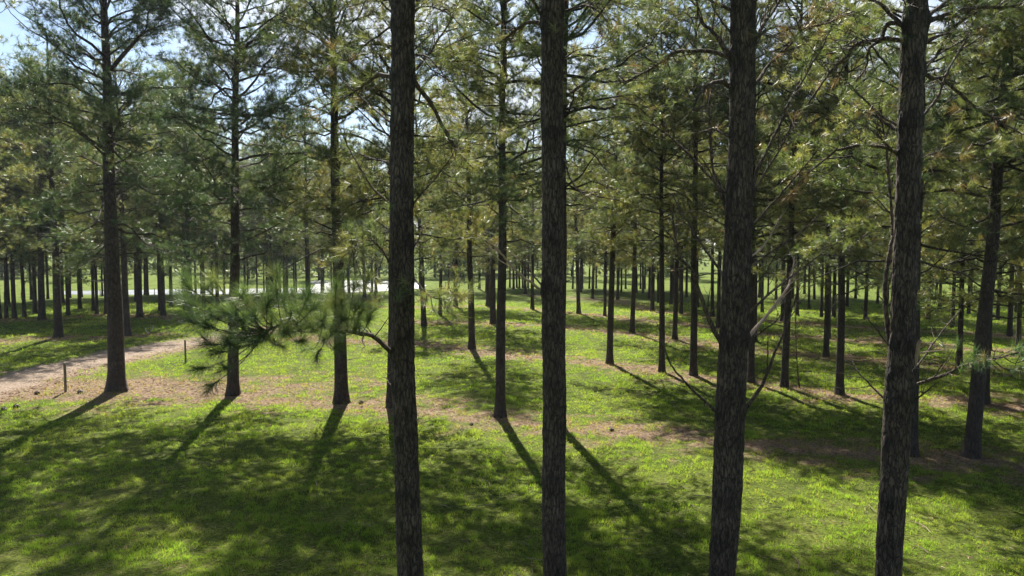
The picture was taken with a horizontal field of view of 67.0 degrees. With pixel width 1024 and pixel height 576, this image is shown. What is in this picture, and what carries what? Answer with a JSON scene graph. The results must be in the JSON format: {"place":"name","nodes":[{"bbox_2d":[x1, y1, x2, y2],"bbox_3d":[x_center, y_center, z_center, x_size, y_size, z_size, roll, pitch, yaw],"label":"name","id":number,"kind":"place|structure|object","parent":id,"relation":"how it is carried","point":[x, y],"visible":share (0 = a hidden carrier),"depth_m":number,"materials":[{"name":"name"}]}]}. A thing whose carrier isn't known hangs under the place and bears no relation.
{"place":"outdoors","nodes":[
{"label":"outdoors","id":0,"kind":"place"},
{"bbox_2d":[51,280,425,294],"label":"pond water","id":1,"kind":"structure","parent":0,"point":[382,288],"depth_m":102.68,"materials":[{"name":"grey liquid"}]},
{"bbox_2d":[0,0,1004,244],"label":"sky","id":2,"kind":"structure","parent":0,"point":[8,24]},
{"bbox_2d":[0,248,1023,575],"bbox_3d":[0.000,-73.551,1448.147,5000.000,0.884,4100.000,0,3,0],"label":"ground","id":3,"kind":"structure","parent":0,"point":[16,562],"depth_m":22.39,"materials":[{"name":"green plant"}]},
{"bbox_2d":[0,234,37,305],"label":"pine tree","id":4,"kind":"object","parent":3,"relation":"on","point":[9,303],"visible":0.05,"depth_m":76.33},
{"bbox_2d":[0,59,38,252],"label":"pine tree","id":5,"kind":"object","parent":3,"relation":"on","point":[4,166],"visible":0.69,"depth_m":45.18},
{"bbox_2d":[0,0,44,256],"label":"pine tree","id":6,"kind":"object","parent":3,"relation":"on","point":[25,175],"visible":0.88,"depth_m":33.94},
{"bbox_2d":[0,85,59,316],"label":"pine tree","id":7,"kind":"object","parent":3,"relation":"on","point":[24,313],"visible":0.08,"depth_m":63.59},
{"bbox_2d":[0,68,59,318],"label":"pine tree","id":8,"kind":"object","parent":3,"relation":"on","point":[1,316],"visible":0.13,"depth_m":61.83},
{"bbox_2d":[0,98,64,318],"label":"pine tree","id":9,"kind":"object","parent":3,"relation":"on","point":[6,313],"visible":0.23,"depth_m":62.67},
{"bbox_2d":[15,240,49,298],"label":"pine tree","id":10,"kind":"object","parent":3,"relation":"on","point":[47,282],"visible":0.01,"depth_m":86.05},
{"bbox_2d":[0,70,70,318],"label":"pine tree","id":11,"kind":"object","parent":3,"relation":"on","point":[13,295],"visible":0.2,"depth_m":62.79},
{"bbox_2d":[6,65,66,313],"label":"pine tree","id":12,"kind":"object","parent":3,"relation":"on","point":[34,298],"visible":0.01,"depth_m":67.85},
{"bbox_2d":[0,85,93,319],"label":"pine tree","id":13,"kind":"object","parent":3,"relation":"on","point":[41,298],"visible":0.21,"depth_m":61.61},
{"bbox_2d":[0,37,103,337],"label":"pine tree","id":14,"kind":"object","parent":3,"relation":"on","point":[41,163],"visible":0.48,"depth_m":49.14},
{"bbox_2d":[7,65,101,315],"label":"pine tree","id":15,"kind":"object","parent":3,"relation":"on","point":[68,312],"visible":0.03,"depth_m":65.40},
{"bbox_2d":[14,238,98,303],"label":"pine tree","id":16,"kind":"object","parent":3,"relation":"on","point":[61,277],"visible":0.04,"depth_m":78.97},
{"bbox_2d":[43,89,98,309],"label":"pine tree","id":17,"kind":"object","parent":3,"relation":"on","point":[79,287],"depth_m":72.40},
{"bbox_2d":[44,107,134,313],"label":"pine tree","id":18,"kind":"object","parent":3,"relation":"on","point":[96,290],"visible":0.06,"depth_m":67.20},
{"bbox_2d":[53,96,134,313],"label":"pine tree","id":19,"kind":"object","parent":3,"relation":"on","point":[105,303],"visible":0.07,"depth_m":66.79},
{"bbox_2d":[44,97,147,310],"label":"pine tree","id":20,"kind":"object","parent":3,"relation":"on","point":[92,291],"visible":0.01,"depth_m":71.20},
{"bbox_2d":[52,38,170,335],"bbox_3d":[-25.878,-6.234,50.429,7.262,19.122,8.414,-3,4,-28],"label":"pine tree","id":21,"kind":"object","parent":3,"relation":"on","point":[125,296],"visible":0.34,"depth_m":50.29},
{"bbox_2d":[0,0,229,392],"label":"pine tree","id":22,"kind":"object","parent":3,"relation":"on","point":[111,118],"visible":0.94,"depth_m":30.70,"materials":[{"name":"plant"}]},
{"bbox_2d":[96,140,158,301],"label":"pine tree","id":23,"kind":"object","parent":3,"relation":"on","point":[135,264],"visible":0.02,"depth_m":82.65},
{"bbox_2d":[79,97,191,317],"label":"pine tree","id":24,"kind":"object","parent":3,"relation":"on","point":[139,305],"visible":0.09,"depth_m":64.57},
{"bbox_2d":[120,221,176,294],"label":"pine tree","id":25,"kind":"object","parent":3,"relation":"on","point":[150,265],"visible":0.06,"depth_m":93.50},
{"bbox_2d":[120,202,176,295],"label":"pine tree","id":26,"kind":"object","parent":3,"relation":"on","point":[147,285],"visible":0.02,"depth_m":91.45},
{"bbox_2d":[90,83,216,315],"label":"pine tree","id":27,"kind":"object","parent":3,"relation":"on","point":[162,298],"visible":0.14,"depth_m":65.52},
{"bbox_2d":[128,137,193,306],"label":"pine tree","id":28,"kind":"object","parent":3,"relation":"on","point":[171,285],"visible":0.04,"depth_m":75.49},
{"bbox_2d":[125,101,198,310],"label":"pine tree","id":29,"kind":"object","parent":3,"relation":"on","point":[158,278],"visible":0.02,"depth_m":69.40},
{"bbox_2d":[121,44,230,317],"bbox_3d":[-26.396,-8.406,61.609,9.179,22.260,9.457,0,3,7],"label":"pine tree","id":30,"kind":"object","parent":3,"relation":"on","point":[162,136],"visible":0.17,"depth_m":60.88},
{"bbox_2d":[141,108,225,308],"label":"pine tree","id":31,"kind":"object","parent":3,"relation":"on","point":[192,214],"visible":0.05,"depth_m":70.34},
{"bbox_2d":[167,127,246,308],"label":"pine tree","id":32,"kind":"object","parent":3,"relation":"on","point":[202,272],"visible":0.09,"depth_m":73.59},
{"bbox_2d":[179,156,254,295],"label":"pine tree","id":33,"kind":"object","parent":3,"relation":"on","point":[212,263],"visible":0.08,"depth_m":89.67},
{"bbox_2d":[181,116,260,306],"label":"pine tree","id":34,"kind":"object","parent":3,"relation":"on","point":[215,238],"visible":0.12,"depth_m":75.14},
{"bbox_2d":[192,153,255,294],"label":"pine tree","id":35,"kind":"object","parent":3,"relation":"on","point":[228,265],"visible":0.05,"depth_m":93.46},
{"bbox_2d":[220,139,261,286],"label":"pine tree","id":36,"kind":"object","parent":3,"relation":"on","point":[243,156],"visible":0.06,"depth_m":96.72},
{"bbox_2d":[110,0,373,396],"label":"pine tree","id":37,"kind":"object","parent":3,"relation":"on","point":[235,113],"visible":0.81,"depth_m":30.09,"materials":[{"name":"plant"}]},
{"bbox_2d":[226,136,284,291],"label":"pine tree","id":38,"kind":"object","parent":3,"relation":"on","point":[244,153],"visible":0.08,"depth_m":96.10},
{"bbox_2d":[223,142,300,295],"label":"pine tree","id":39,"kind":"object","parent":3,"relation":"on","point":[255,221],"visible":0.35,"depth_m":84.91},
{"bbox_2d":[240,168,292,288],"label":"pine tree","id":40,"kind":"object","parent":3,"relation":"on","point":[259,265],"visible":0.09,"depth_m":96.61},
{"bbox_2d":[244,156,300,287],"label":"pine tree","id":41,"kind":"object","parent":3,"relation":"on","point":[291,256],"visible":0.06,"depth_m":98.34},
{"bbox_2d":[243,173,317,279],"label":"pine tree","id":42,"kind":"object","parent":3,"relation":"on","point":[279,257],"visible":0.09,"depth_m":96.37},
{"bbox_2d":[256,170,319,289],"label":"pine tree","id":43,"kind":"object","parent":3,"relation":"on","point":[274,253],"visible":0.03,"depth_m":97.34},
{"bbox_2d":[251,112,328,294],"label":"pine tree","id":44,"kind":"object","parent":3,"relation":"on","point":[286,257],"visible":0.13,"depth_m":90.28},
{"bbox_2d":[266,148,325,291],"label":"pine tree","id":45,"kind":"object","parent":3,"relation":"on","point":[294,249],"visible":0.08,"depth_m":98.60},
{"bbox_2d":[258,101,341,305],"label":"pine tree","id":46,"kind":"object","parent":3,"relation":"on","point":[307,259],"visible":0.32,"depth_m":74.95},
{"bbox_2d":[286,141,355,299],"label":"pine tree","id":47,"kind":"object","parent":3,"relation":"on","point":[316,261],"visible":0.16,"depth_m":83.63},
{"bbox_2d":[214,0,441,403],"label":"pine tree","id":48,"kind":"object","parent":3,"relation":"on","point":[341,395],"visible":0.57,"depth_m":28.49,"materials":[{"name":"plant"}]},
{"bbox_2d":[159,0,522,575],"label":"pine tree","id":49,"kind":"object","parent":3,"relation":"on","point":[404,84],"visible":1,"depth_m":12.17,"materials":[{"name":"green plant"}]},
{"bbox_2d":[318,146,377,296],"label":"pine tree","id":50,"kind":"object","parent":3,"relation":"on","point":[348,274],"visible":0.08,"depth_m":90.51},
{"bbox_2d":[330,160,387,298],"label":"pine tree","id":51,"kind":"object","parent":3,"relation":"on","point":[363,267],"visible":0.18,"depth_m":85.00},
{"bbox_2d":[343,132,388,290],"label":"pine tree","id":52,"kind":"object","parent":3,"relation":"on","point":[377,205],"visible":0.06,"depth_m":102.04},
{"bbox_2d":[355,161,389,292],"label":"pine tree","id":53,"kind":"object","parent":3,"relation":"on","point":[375,269],"visible":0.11,"depth_m":97.55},
{"bbox_2d":[272,0,520,407],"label":"pine tree","id":54,"kind":"object","parent":3,"relation":"on","point":[424,240],"visible":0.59,"depth_m":27.46,"materials":[{"name":"plant"}]},
{"bbox_2d":[367,87,465,326],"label":"pine tree","id":55,"kind":"object","parent":3,"relation":"on","point":[419,225],"visible":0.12,"depth_m":57.49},
{"bbox_2d":[414,116,472,314],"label":"pine tree","id":56,"kind":"object","parent":3,"relation":"on","point":[440,282],"visible":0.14,"depth_m":66.72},
{"bbox_2d":[421,140,485,305],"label":"pine tree","id":57,"kind":"object","parent":3,"relation":"on","point":[456,261],"visible":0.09,"depth_m":76.75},
{"bbox_2d":[414,1,529,349],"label":"pine tree","id":58,"kind":"object","parent":3,"relation":"on","point":[471,313],"visible":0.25,"depth_m":43.69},
{"bbox_2d":[435,87,541,323],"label":"pine tree","id":59,"kind":"object","parent":3,"relation":"on","point":[492,264],"visible":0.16,"depth_m":58.79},
{"bbox_2d":[458,138,524,306],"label":"pine tree","id":60,"kind":"object","parent":3,"relation":"on","point":[488,285],"visible":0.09,"depth_m":76.09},
{"bbox_2d":[0,180,1008,279],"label":"woods","id":61,"kind":"object","parent":3,"relation":"on","point":[461,263],"visible":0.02,"depth_m":144.60,"materials":[{"name":"plant"}]},
{"bbox_2d":[381,0,634,417],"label":"pine tree","id":62,"kind":"object","parent":3,"relation":"on","point":[500,411],"visible":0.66,"depth_m":25.78,"materials":[{"name":"plant"}]},
{"bbox_2d":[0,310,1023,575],"bbox_3d":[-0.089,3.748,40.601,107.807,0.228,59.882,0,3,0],"label":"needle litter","id":63,"kind":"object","parent":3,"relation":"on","point":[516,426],"visible":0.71,"depth_m":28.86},
{"bbox_2d":[495,140,541,293],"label":"pine tree","id":64,"kind":"object","parent":3,"relation":"on","point":[525,285],"visible":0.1,"depth_m":94.29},
{"bbox_2d":[506,183,530,288],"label":"pine tree","id":65,"kind":"object","parent":3,"relation":"on","point":[513,279],"visible":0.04,"depth_m":104.77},
{"bbox_2d":[486,100,577,309],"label":"pine tree","id":66,"kind":"object","parent":3,"relation":"on","point":[535,255],"visible":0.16,"depth_m":72.02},
{"bbox_2d":[471,0,628,575],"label":"pine tree","id":67,"kind":"object","parent":3,"relation":"on","point":[551,288],"visible":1,"depth_m":12.77,"materials":[{"name":"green plant"}]},
{"bbox_2d":[529,111,611,313],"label":"pine tree","id":68,"kind":"object","parent":3,"relation":"on","point":[577,277],"visible":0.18,"depth_m":67.67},
{"bbox_2d":[423,0,729,327],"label":"pine tree","id":69,"kind":"object","parent":3,"relation":"on","point":[530,175],"visible":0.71,"depth_m":24.18,"materials":[{"name":"plant"}]},
{"bbox_2d":[567,186,588,288],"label":"pine tree","id":70,"kind":"object","parent":3,"relation":"on","point":[572,262],"visible":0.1,"depth_m":107.38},
{"bbox_2d":[566,123,590,291],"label":"pine tree","id":71,"kind":"object","parent":3,"relation":"on","point":[578,232],"visible":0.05,"depth_m":98.77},
{"bbox_2d":[566,152,625,298],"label":"pine tree","id":72,"kind":"object","parent":3,"relation":"on","point":[592,285],"visible":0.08,"depth_m":87.73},
{"bbox_2d":[568,127,656,315],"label":"pine tree","id":73,"kind":"object","parent":3,"relation":"on","point":[605,256],"visible":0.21,"depth_m":65.61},
{"bbox_2d":[578,153,649,299],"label":"pine tree","id":74,"kind":"object","parent":3,"relation":"on","point":[618,269],"visible":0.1,"depth_m":85.16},
{"bbox_2d":[535,0,702,363],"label":"pine tree","id":75,"kind":"object","parent":3,"relation":"on","point":[610,323],"visible":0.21,"depth_m":38.30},
{"bbox_2d":[567,38,700,332],"bbox_3d":[8.251,-6.901,51.382,9.016,20.328,8.669,1,3,22],"label":"pine tree","id":76,"kind":"object","parent":3,"relation":"on","point":[633,298],"visible":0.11,"depth_m":51.99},
{"bbox_2d":[623,218,668,297],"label":"pine tree","id":77,"kind":"object","parent":3,"relation":"on","point":[649,278],"visible":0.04,"depth_m":87.77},
{"bbox_2d":[618,90,675,311],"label":"pine tree","id":78,"kind":"object","parent":3,"relation":"on","point":[652,297],"visible":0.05,"depth_m":70.53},
{"bbox_2d":[569,0,728,372],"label":"pine tree","id":79,"kind":"object","parent":3,"relation":"on","point":[687,238],"visible":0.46,"depth_m":35.26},
{"bbox_2d":[626,145,679,302],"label":"pine tree","id":80,"kind":"object","parent":3,"relation":"on","point":[657,265],"visible":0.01,"depth_m":80.44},
{"bbox_2d":[639,151,688,304],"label":"pine tree","id":81,"kind":"object","parent":3,"relation":"on","point":[671,286],"visible":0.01,"depth_m":78.26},
{"bbox_2d":[620,37,727,339],"bbox_3d":[10.319,-6.448,48.193,8.769,19.735,8.411,1,4,3],"label":"pine tree","id":82,"kind":"object","parent":3,"relation":"on","point":[675,305],"visible":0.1,"depth_m":48.38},
{"bbox_2d":[639,120,710,313],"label":"pine tree","id":83,"kind":"object","parent":3,"relation":"on","point":[681,293],"visible":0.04,"depth_m":68.26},
{"bbox_2d":[604,0,777,375],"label":"pine tree","id":84,"kind":"object","parent":3,"relation":"on","point":[693,369],"visible":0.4,"depth_m":34.63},
{"bbox_2d":[665,141,722,306],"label":"pine tree","id":85,"kind":"object","parent":3,"relation":"on","point":[698,257],"visible":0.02,"depth_m":74.92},
{"bbox_2d":[674,108,725,316],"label":"pine tree","id":86,"kind":"object","parent":3,"relation":"on","point":[712,314],"visible":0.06,"depth_m":65.23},
{"bbox_2d":[673,55,797,327],"bbox_3d":[15.183,-7.166,55.817,9.332,20.519,9.016,-2,4,-28],"label":"pine tree","id":87,"kind":"object","parent":3,"relation":"on","point":[718,316],"visible":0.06,"depth_m":56.26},
{"bbox_2d":[596,0,877,575],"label":"pine tree","id":88,"kind":"object","parent":3,"relation":"on","point":[733,337],"visible":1,"depth_m":12.20,"materials":[{"name":"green plant"}]},
{"bbox_2d":[700,55,818,340],"bbox_3d":[15.426,-5.700,48.164,7.791,18.333,7.065,1,3,21],"label":"pine tree","id":89,"kind":"object","parent":3,"relation":"on","point":[756,242],"visible":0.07,"depth_m":47.90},
{"bbox_2d":[652,0,876,382],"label":"pine tree","id":90,"kind":"object","parent":3,"relation":"on","point":[760,6],"visible":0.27,"depth_m":32.40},
{"bbox_2d":[755,79,786,312],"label":"pine tree","id":91,"kind":"object","parent":3,"relation":"on","point":[762,296],"visible":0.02,"depth_m":68.91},
{"bbox_2d":[757,195,786,297],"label":"pine tree","id":92,"kind":"object","parent":3,"relation":"on","point":[759,289],"visible":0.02,"depth_m":87.86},
{"bbox_2d":[758,68,825,320],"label":"pine tree","id":93,"kind":"object","parent":3,"relation":"on","point":[782,304],"visible":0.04,"depth_m":61.08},
{"bbox_2d":[760,135,824,315],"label":"pine tree","id":94,"kind":"object","parent":3,"relation":"on","point":[797,309],"visible":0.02,"depth_m":65.86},
{"bbox_2d":[689,0,898,387],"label":"pine tree","id":95,"kind":"object","parent":3,"relation":"on","point":[784,379],"visible":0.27,"depth_m":31.63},
{"bbox_2d":[775,266,813,387],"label":"pine tree","id":96,"kind":"object","parent":3,"relation":"on","point":[796,362],"visible":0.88,"depth_m":32.27,"materials":[{"name":"plant"}]},
{"bbox_2d":[760,0,896,357],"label":"pine tree","id":97,"kind":"object","parent":3,"relation":"on","point":[826,352],"visible":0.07,"depth_m":41.31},
{"bbox_2d":[763,6,895,338],"bbox_3d":[20.336,-7.394,50.033,9.375,21.582,9.141,-1,3,-15],"label":"pine tree","id":98,"kind":"object","parent":3,"relation":"on","point":[837,189],"visible":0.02,"depth_m":49.12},
{"bbox_2d":[795,137,872,316],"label":"pine tree","id":99,"kind":"object","parent":3,"relation":"on","point":[821,301],"visible":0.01,"depth_m":64.82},
{"bbox_2d":[787,134,891,317],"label":"pine tree","id":100,"kind":"object","parent":3,"relation":"on","point":[833,313],"visible":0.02,"depth_m":63.87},
{"bbox_2d":[820,119,888,306],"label":"pine tree","id":101,"kind":"object","parent":3,"relation":"on","point":[847,296],"visible":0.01,"depth_m":75.59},
{"bbox_2d":[751,0,966,394],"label":"pine tree","id":102,"kind":"object","parent":3,"relation":"on","point":[840,327],"visible":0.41,"depth_m":30.03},
{"bbox_2d":[824,76,896,319],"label":"pine tree","id":103,"kind":"object","parent":3,"relation":"on","point":[866,295],"visible":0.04,"depth_m":61.85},
{"bbox_2d":[846,151,926,288],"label":"pine tree","id":104,"kind":"object","parent":3,"relation":"on","point":[881,236],"depth_m":66.47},
{"bbox_2d":[755,0,1023,575],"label":"pine tree","id":105,"kind":"object","parent":3,"relation":"on","point":[901,383],"visible":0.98,"depth_m":11.92,"materials":[{"name":"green plant"}]},
{"bbox_2d":[755,0,1023,457],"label":"pine tree","id":106,"kind":"object","parent":3,"relation":"on","point":[889,66],"visible":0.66,"depth_m":21.01,"materials":[{"name":"plant"}]},
{"bbox_2d":[824,0,1023,459],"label":"pine tree","id":107,"kind":"object","parent":3,"relation":"on","point":[972,446],"visible":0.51,"depth_m":21.43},
{"bbox_2d":[883,183,979,318],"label":"pine tree","id":108,"kind":"object","parent":3,"relation":"on","point":[930,252],"visible":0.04,"depth_m":62.40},
{"bbox_2d":[867,57,1023,366],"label":"pine tree","id":109,"kind":"object","parent":3,"relation":"on","point":[960,315],"visible":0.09,"depth_m":38.08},
{"bbox_2d":[869,3,1023,403],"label":"pine tree","id":110,"kind":"object","parent":3,"relation":"on","point":[1013,254],"visible":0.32,"depth_m":29.00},
{"bbox_2d":[889,86,1009,327],"bbox_3d":[31.963,-5.873,55.687,8.868,17.848,8.470,2,4,37],"label":"pine tree","id":111,"kind":"object","parent":3,"relation":"on","point":[952,266],"visible":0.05,"depth_m":55.99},
{"bbox_2d":[922,22,1023,349],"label":"pine tree","id":112,"kind":"object","parent":3,"relation":"on","point":[954,196],"visible":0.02,"depth_m":43.98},
{"bbox_2d":[938,0,1023,254],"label":"pine tree","id":113,"kind":"object","parent":3,"relation":"on","point":[1002,64],"visible":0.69,"depth_m":19.28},
{"bbox_2d":[938,57,1023,350],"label":"pine tree","id":114,"kind":"object","parent":3,"relation":"on","point":[1018,328],"visible":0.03,"depth_m":43.60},
{"bbox_2d":[938,172,1023,336],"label":"pine tree","id":115,"kind":"object","parent":3,"relation":"on","point":[1009,332],"visible":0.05,"depth_m":51.06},
{"bbox_2d":[957,42,1023,321],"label":"pine tree","id":116,"kind":"object","parent":3,"relation":"on","point":[1017,282],"visible":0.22,"depth_m":29.61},
{"bbox_2d":[966,174,1023,320],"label":"pine tree","id":117,"kind":"object","parent":3,"relation":"on","point":[997,310],"depth_m":62.06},
{"bbox_2d":[968,8,1023,250],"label":"pine tree","id":118,"kind":"object","parent":3,"relation":"on","point":[986,175],"visible":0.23,"depth_m":26.75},
{"bbox_2d":[972,40,1023,214],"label":"pine tree","id":119,"kind":"object","parent":3,"relation":"on","point":[1016,101],"visible":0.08,"depth_m":27.29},
{"bbox_2d":[976,12,1023,204],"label":"pine tree","id":120,"kind":"object","parent":3,"relation":"on","point":[1017,176],"visible":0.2,"depth_m":27.77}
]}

